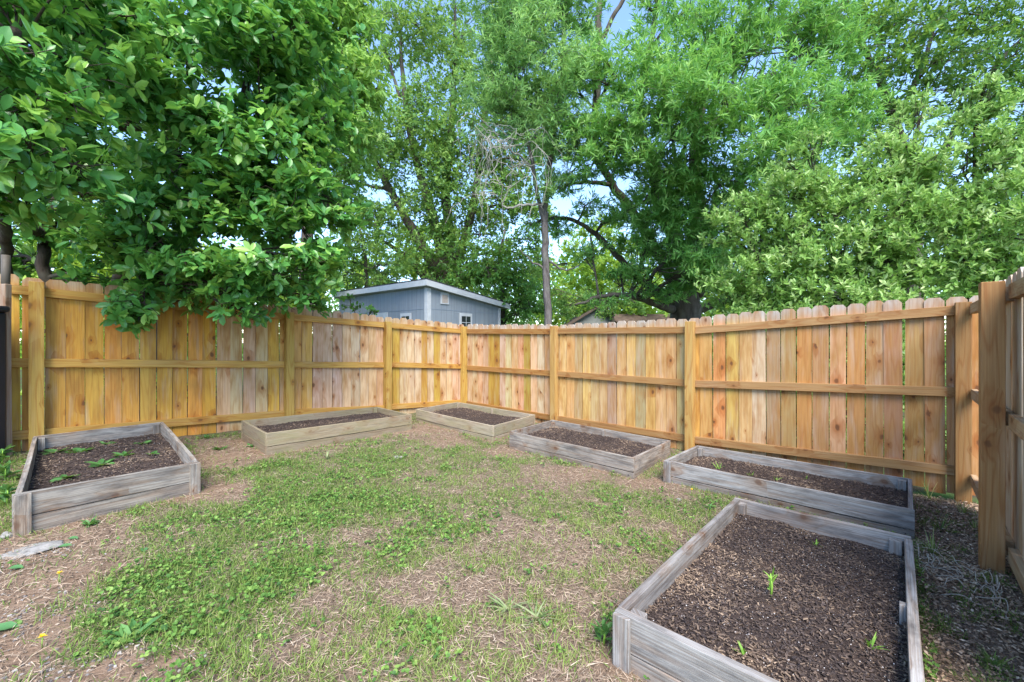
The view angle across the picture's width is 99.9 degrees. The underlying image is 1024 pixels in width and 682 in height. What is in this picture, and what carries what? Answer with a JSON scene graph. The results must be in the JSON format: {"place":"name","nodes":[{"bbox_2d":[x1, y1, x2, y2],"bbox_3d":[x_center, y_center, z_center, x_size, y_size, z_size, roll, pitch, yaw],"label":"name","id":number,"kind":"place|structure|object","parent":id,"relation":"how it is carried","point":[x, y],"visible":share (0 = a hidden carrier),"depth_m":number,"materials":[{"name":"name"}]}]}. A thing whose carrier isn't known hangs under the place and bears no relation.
{"place":"outdoors","nodes":[
{"label":"outdoors","id":0,"kind":"place"},
{"bbox_2d":[0,343,1023,681],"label":"ground","id":1,"kind":"structure","parent":0,"point":[8,647],"depth_m":2.32,"materials":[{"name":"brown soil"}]},
{"bbox_2d":[0,306,9,458],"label":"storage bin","id":2,"kind":"object","parent":1,"relation":"on","point":[3,377],"visible":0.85,"depth_m":3.92,"materials":[{"name":"black plastic"}]},
{"bbox_2d":[0,254,12,456],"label":"gate post","id":3,"kind":"object","parent":1,"relation":"on","point":[5,292],"visible":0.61,"depth_m":3.99,"materials":[{"name":"brown wood"}]},
{"bbox_2d":[0,531,12,538],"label":"stone","id":4,"kind":"object","parent":1,"relation":"on","point":[6,534],"visible":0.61,"depth_m":2.49,"materials":[{"name":"white stone"}]},
{"bbox_2d":[0,444,14,463],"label":"weed","id":5,"kind":"object","parent":1,"relation":"on","point":[3,452],"visible":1,"depth_m":3.79,"materials":[{"name":"green plant"}]},
{"bbox_2d":[0,482,17,504],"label":"weed","id":6,"kind":"object","parent":1,"relation":"on","point":[5,490],"visible":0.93,"depth_m":2.93,"materials":[{"name":"green plant"}]},
{"bbox_2d":[0,621,17,629],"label":"fallen leaf","id":7,"kind":"object","parent":1,"relation":"on","point":[7,625],"visible":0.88,"depth_m":1.73,"materials":[{"name":"green plant"}]},
{"bbox_2d":[0,458,21,479],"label":"weed","id":8,"kind":"object","parent":1,"relation":"on","point":[6,471],"visible":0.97,"depth_m":3.42,"materials":[{"name":"green plant"}]},
{"bbox_2d":[7,564,23,568],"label":"fallen leaf","id":9,"kind":"object","parent":1,"relation":"on","point":[17,566],"visible":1,"depth_m":2.16,"materials":[{"name":"green plant"}]},
{"bbox_2d":[0,540,64,559],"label":"stone","id":10,"kind":"object","parent":1,"relation":"on","point":[38,547],"visible":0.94,"depth_m":2.35,"materials":[{"name":"grey stone"}]},
{"bbox_2d":[39,633,46,647],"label":"dandelion","id":11,"kind":"object","parent":1,"relation":"on","point":[41,635],"visible":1,"depth_m":1.63,"materials":[{"name":"yellow plant"}]},
{"bbox_2d":[79,516,102,527],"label":"weed","id":12,"kind":"object","parent":1,"relation":"on","point":[91,522],"visible":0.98,"depth_m":2.68,"materials":[{"name":"green plant"}]},
{"bbox_2d":[12,422,200,537],"bbox_3d":[-3.395,1.041,3.645,2.338,0.360,0.959,0,0,44],"label":"raised bed","id":13,"kind":"object","parent":1,"relation":"on","point":[171,470],"visible":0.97,"depth_m":3.21,"materials":[{"name":"grey wood"}]},
{"bbox_2d":[40,447,72,454],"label":"weed","id":14,"kind":"object","parent":13,"relation":"on","point":[51,450],"visible":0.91,"depth_m":3.83,"materials":[{"name":"green plant"}]},
{"bbox_2d":[49,474,79,482],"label":"weed","id":15,"kind":"object","parent":13,"relation":"on","point":[59,478],"visible":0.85,"depth_m":3.12,"materials":[{"name":"green plant"}]},
{"bbox_2d":[64,446,94,454],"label":"weed","id":16,"kind":"object","parent":13,"relation":"on","point":[78,450],"visible":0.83,"depth_m":3.86,"materials":[{"name":"green plant"}]},
{"bbox_2d":[87,458,114,467],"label":"weed","id":17,"kind":"object","parent":13,"relation":"on","point":[102,461],"visible":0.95,"depth_m":3.54,"materials":[{"name":"green plant"}]},
{"bbox_2d":[112,449,133,457],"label":"weed","id":18,"kind":"object","parent":13,"relation":"on","point":[117,454],"visible":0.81,"depth_m":3.82,"materials":[{"name":"green plant"}]},
{"bbox_2d":[0,535,248,681],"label":"gravel","id":19,"kind":"structure","parent":1,"relation":"on","point":[82,666],"depth_m":1.65,"materials":[{"name":"grey gravel"}]},
{"bbox_2d":[97,614,162,650],"bbox_3d":[-1.519,1.157,1.716,0.204,0.062,0.164,0,0,-24],"label":"weed","id":20,"kind":"object","parent":1,"relation":"on","point":[131,624],"visible":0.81,"depth_m":1.72,"materials":[{"name":"green plant"}]},
{"bbox_2d":[0,195,268,404],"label":"sunlit bush","id":21,"kind":"object","parent":1,"relation":"on","point":[58,265],"visible":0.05,"depth_m":7.96,"materials":[{"name":"green plant"}]},
{"bbox_2d":[0,0,373,426],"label":"magnolia tree","id":22,"kind":"object","parent":1,"relation":"on","point":[87,67],"visible":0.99,"depth_m":4.54,"materials":[{"name":"green plant"}]},
{"bbox_2d":[211,445,227,449],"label":"weed","id":23,"kind":"object","parent":1,"relation":"on","point":[216,448],"visible":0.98,"depth_m":4.60,"materials":[{"name":"green plant"}]},
{"bbox_2d":[0,274,467,451],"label":"wooden fence","id":24,"kind":"object","parent":1,"relation":"on","point":[358,361],"visible":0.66,"depth_m":5.33,"materials":[{"name":"brown wood"}]},
{"bbox_2d":[255,270,338,350],"bbox_3d":[-6.672,-0.549,14.169,2.450,4.084,4.134,0,0,0],"label":"sunlit bush","id":25,"kind":"object","parent":1,"relation":"on","point":[323,295],"visible":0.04,"depth_m":13.68,"materials":[{"name":"green plant"}]},
{"bbox_2d":[218,0,403,383],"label":"drooping tree","id":26,"kind":"object","parent":1,"relation":"on","point":[366,66],"visible":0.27,"depth_m":8.90,"materials":[{"name":"green plant"}]},
{"bbox_2d":[241,407,411,454],"bbox_3d":[-2.340,1.140,5.612,0.928,0.388,2.125,0,0,34],"label":"raised bed","id":27,"kind":"object","parent":1,"relation":"on","point":[267,435],"visible":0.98,"depth_m":5.31,"materials":[{"name":"wood"}]},
{"bbox_2d":[322,449,335,458],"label":"grass clump","id":28,"kind":"object","parent":1,"relation":"on","point":[327,457],"visible":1,"depth_m":4.46,"materials":[{"name":"green plant"}]},
{"bbox_2d":[339,293,379,315],"bbox_3d":[-2.625,0.244,7.351,0.682,2.138,0.368,0,0,0],"label":"sapling","id":29,"kind":"object","parent":1,"relation":"on","point":[351,305],"visible":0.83,"depth_m":7.39,"materials":[{"name":"green plant"}]},
{"bbox_2d":[320,202,416,291],"bbox_3d":[-5.304,-1.978,15.071,3.915,6.033,2.981,0,0,0],"label":"understory tree","id":30,"kind":"object","parent":1,"relation":"on","point":[359,241],"visible":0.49,"depth_m":15.04,"materials":[{"name":"green plant"}]},
{"bbox_2d":[338,223,496,295],"bbox_3d":[-6.407,-3.624,29.153,11.768,9.528,5.120,0,0,0],"label":"sunlit tree","id":31,"kind":"object","parent":1,"relation":"on","point":[414,275],"visible":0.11,"depth_m":28.57,"materials":[{"name":"green plant"}]},
{"bbox_2d":[333,278,509,326],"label":"shed","id":32,"kind":"structure","parent":1,"relation":"on","point":[426,299],"depth_m":12.93,"materials":[{"name":"blue wood"}]},
{"bbox_2d":[370,312,387,318],"bbox_3d":[-4.227,0.569,13.547,1.058,2.903,0.028,0,0,40],"label":"door","id":33,"kind":"structure","parent":32,"relation":"in","point":[385,314],"depth_m":13.36,"materials":[{"name":"white"}]},
{"bbox_2d":[400,313,410,319],"bbox_3d":[-3.119,-0.450,12.614,0.507,0.733,0.032,0,0,40],"label":"window","id":34,"kind":"structure","parent":32,"relation":"in","point":[402,315],"depth_m":12.57,"materials":[{"name":"white glass"}]},
{"bbox_2d":[459,313,471,326],"bbox_3d":[-1.406,-0.472,13.108,0.032,0.742,0.515,0,0,40],"label":"window","id":35,"kind":"structure","parent":32,"relation":"in","point":[465,319],"depth_m":13.08,"materials":[{"name":"white glass"}]},
{"bbox_2d":[340,0,574,295],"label":"elm tree","id":36,"kind":"object","parent":1,"relation":"on","point":[440,153],"visible":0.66,"depth_m":16.23,"materials":[{"name":"green plant"}]},
{"bbox_2d":[0,412,939,681],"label":"ground cover","id":37,"kind":"object","parent":1,"relation":"on","point":[288,580],"visible":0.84,"depth_m":2.30,"materials":[{"name":"green plant"}]},
{"bbox_2d":[416,402,534,441],"bbox_3d":[-0.624,1.267,6.798,2.114,0.368,1.292,0,0,41],"label":"raised bed","id":38,"kind":"object","parent":1,"relation":"on","point":[483,422],"visible":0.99,"depth_m":6.59,"materials":[{"name":"wood"}]},
{"bbox_2d":[437,224,558,325],"bbox_3d":[-0.570,-1.482,14.994,4.594,5.409,2.546,0,0,0],"label":"understory tree","id":39,"kind":"object","parent":1,"relation":"on","point":[498,279],"visible":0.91,"depth_m":14.85,"materials":[{"name":"green plant"}]},
{"bbox_2d":[487,592,534,614],"bbox_3d":[-0.017,1.220,2.010,0.220,0.066,0.205,0,0,-36],"label":"grass clump","id":40,"kind":"object","parent":1,"relation":"on","point":[500,602],"visible":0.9,"depth_m":2.00,"materials":[{"name":"green plant"}]},
{"bbox_2d":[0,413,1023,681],"bbox_3d":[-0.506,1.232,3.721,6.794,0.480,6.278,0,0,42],"label":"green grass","id":41,"kind":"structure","parent":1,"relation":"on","point":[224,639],"depth_m":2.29,"materials":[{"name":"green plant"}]},
{"bbox_2d":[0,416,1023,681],"bbox_3d":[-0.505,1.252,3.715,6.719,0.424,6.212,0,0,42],"label":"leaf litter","id":42,"kind":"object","parent":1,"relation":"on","point":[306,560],"visible":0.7,"depth_m":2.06,"materials":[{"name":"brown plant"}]},
{"bbox_2d":[19,196,1023,359],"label":"woods","id":43,"kind":"object","parent":1,"relation":"on","point":[224,241],"visible":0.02,"depth_m":40.00,"materials":[{"name":"green plant"}]},
{"bbox_2d":[438,0,623,325],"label":"slim tree","id":44,"kind":"object","parent":1,"relation":"on","point":[516,38],"visible":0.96,"depth_m":9.86,"materials":[{"name":"green plant"}]},
{"bbox_2d":[514,599,559,628],"bbox_3d":[0.111,1.224,1.925,0.235,0.052,0.220,0,0,0],"label":"grass clump","id":45,"kind":"object","parent":1,"relation":"on","point":[536,614],"visible":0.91,"depth_m":1.94,"materials":[{"name":"green plant"}]},
{"bbox_2d":[509,420,670,479],"bbox_3d":[0.891,1.303,5.298,1.874,0.372,1.236,0,0,41],"label":"raised bed","id":46,"kind":"object","parent":1,"relation":"on","point":[632,456],"visible":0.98,"depth_m":5.08,"materials":[{"name":"wood"}]},
{"bbox_2d":[532,281,650,321],"bbox_3d":[3.245,-0.866,17.974,5.094,3.328,1.828,0,0,0],"label":"understory tree","id":47,"kind":"object","parent":1,"relation":"on","point":[609,314],"visible":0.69,"depth_m":17.86,"materials":[{"name":"green plant"}]},
{"bbox_2d":[523,211,664,326],"bbox_3d":[6.472,-3.680,28.262,12.053,9.568,7.131,0,0,0],"label":"sunlit tree","id":48,"kind":"object","parent":1,"relation":"on","point":[586,271],"visible":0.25,"depth_m":27.93,"materials":[{"name":"green plant"}]},
{"bbox_2d":[590,610,612,645],"bbox_3d":[0.372,1.202,1.793,0.099,0.141,0.117,0,0,18],"label":"weed","id":49,"kind":"object","parent":1,"relation":"on","point":[605,628],"visible":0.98,"depth_m":1.79,"materials":[{"name":"green plant"}]},
{"bbox_2d":[564,308,669,337],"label":"house","id":50,"kind":"structure","parent":1,"relation":"on","point":[586,317],"depth_m":26.70,"materials":[{"name":"grey"}]},
{"bbox_2d":[514,0,903,320],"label":"willow oak","id":51,"kind":"object","parent":1,"relation":"on","point":[698,80],"visible":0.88,"depth_m":9.12,"materials":[{"name":"green plant"}]},
{"bbox_2d":[467,295,978,504],"bbox_3d":[1.664,0.603,6.089,6.903,2.034,0.143,0,0,42],"label":"wooden fence","id":52,"kind":"object","parent":1,"relation":"on","point":[651,378],"visible":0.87,"depth_m":4.92,"materials":[{"name":"brown wood"}]},
{"bbox_2d":[652,264,803,320],"bbox_3d":[11.483,-2.261,24.235,7.610,6.645,4.654,0,0,0],"label":"sunlit tree","id":53,"kind":"object","parent":1,"relation":"on","point":[706,300],"visible":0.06,"depth_m":24.12,"materials":[{"name":"green plant"}]},
{"bbox_2d":[613,497,924,681],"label":"raised bed","id":54,"kind":"object","parent":1,"relation":"on","point":[698,606],"visible":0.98,"depth_m":1.91,"materials":[{"name":"grey wood"}]},
{"bbox_2d":[734,642,746,654],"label":"seedling","id":55,"kind":"object","parent":54,"relation":"on","point":[743,652],"visible":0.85,"depth_m":1.61,"materials":[{"name":"green plant"}]},
{"bbox_2d":[765,568,777,596],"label":"seedling","id":56,"kind":"object","parent":54,"relation":"on","point":[771,579],"visible":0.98,"depth_m":2.02,"materials":[{"name":"green plant"}]},
{"bbox_2d":[865,633,886,649],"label":"seedling","id":57,"kind":"object","parent":54,"relation":"on","point":[872,641],"visible":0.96,"depth_m":1.69,"materials":[{"name":"green plant"}]},
{"bbox_2d":[663,445,914,538],"bbox_3d":[2.542,1.347,4.031,1.839,0.375,1.174,0,0,39],"label":"raised bed","id":58,"kind":"object","parent":1,"relation":"on","point":[876,500],"visible":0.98,"depth_m":3.86,"materials":[{"name":"grey wood"}]},
{"bbox_2d":[693,68,1023,458],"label":"leafy shrub","id":59,"kind":"object","parent":1,"relation":"on","point":[913,202],"visible":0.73,"depth_m":5.64,"materials":[{"name":"green plant"}]},
{"bbox_2d":[741,149,1023,308],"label":"understory tree","id":60,"kind":"object","parent":1,"relation":"on","point":[943,294],"visible":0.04,"depth_m":13.98,"materials":[{"name":"green plant"}]},
{"bbox_2d":[782,0,1023,374],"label":"dark oak","id":61,"kind":"object","parent":1,"relation":"on","point":[939,15],"visible":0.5,"depth_m":11.62,"materials":[{"name":"green plant"}]},
{"bbox_2d":[916,479,937,499],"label":"grass tuft","id":62,"kind":"object","parent":1,"relation":"on","point":[928,494],"visible":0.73,"depth_m":3.99,"materials":[{"name":"green plant"}]},
{"bbox_2d":[909,527,963,558],"bbox_3d":[2.706,1.303,2.803,0.258,0.182,0.298,0,0,-13],"label":"grass tuft","id":63,"kind":"object","parent":1,"relation":"on","point":[932,544],"visible":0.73,"depth_m":2.82,"materials":[{"name":"green plant"}]},
{"bbox_2d":[943,495,976,516],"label":"grass tuft","id":64,"kind":"object","parent":1,"relation":"on","point":[964,510],"visible":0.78,"depth_m":3.61,"materials":[{"name":"green plant"}]},
{"bbox_2d":[913,493,1023,681],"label":"mulch","id":65,"kind":"object","parent":1,"relation":"on","point":[941,604],"visible":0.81,"depth_m":2.22,"materials":[{"name":"brown wood"}]},
{"bbox_2d":[923,514,965,532],"bbox_3d":[3.194,1.354,3.220,0.227,0.144,0.271,0,0,-15],"label":"grass tuft","id":66,"kind":"object","parent":65,"relation":"on","point":[943,523],"visible":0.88,"depth_m":3.23,"materials":[{"name":"green plant"}]},
{"bbox_2d":[917,543,1008,619],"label":"dry stems","id":67,"kind":"object","parent":65,"relation":"on","point":[962,575],"visible":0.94,"depth_m":2.43,"materials":[{"name":"brown plant"}]},
{"bbox_2d":[965,517,977,530],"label":"grass tuft","id":68,"kind":"object","parent":1,"relation":"on","point":[974,525],"visible":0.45,"depth_m":3.24,"materials":[{"name":"green plant"}]},
{"bbox_2d":[971,643,1019,674],"bbox_3d":[1.990,1.308,1.767,0.129,0.081,0.156,0,0,-31],"label":"grass tuft","id":69,"kind":"object","parent":1,"relation":"on","point":[993,662],"visible":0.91,"depth_m":1.76,"materials":[{"name":"green plant"}]},
{"bbox_2d":[970,267,1023,593],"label":"wooden fence","id":70,"kind":"object","parent":1,"relation":"on","point":[997,482],"visible":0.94,"depth_m":2.56,"materials":[{"name":"brown wood"}]},
{"bbox_2d":[12,0,1023,340],"label":"sky","id":71,"kind":"structure","parent":0,"point":[623,16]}
]}

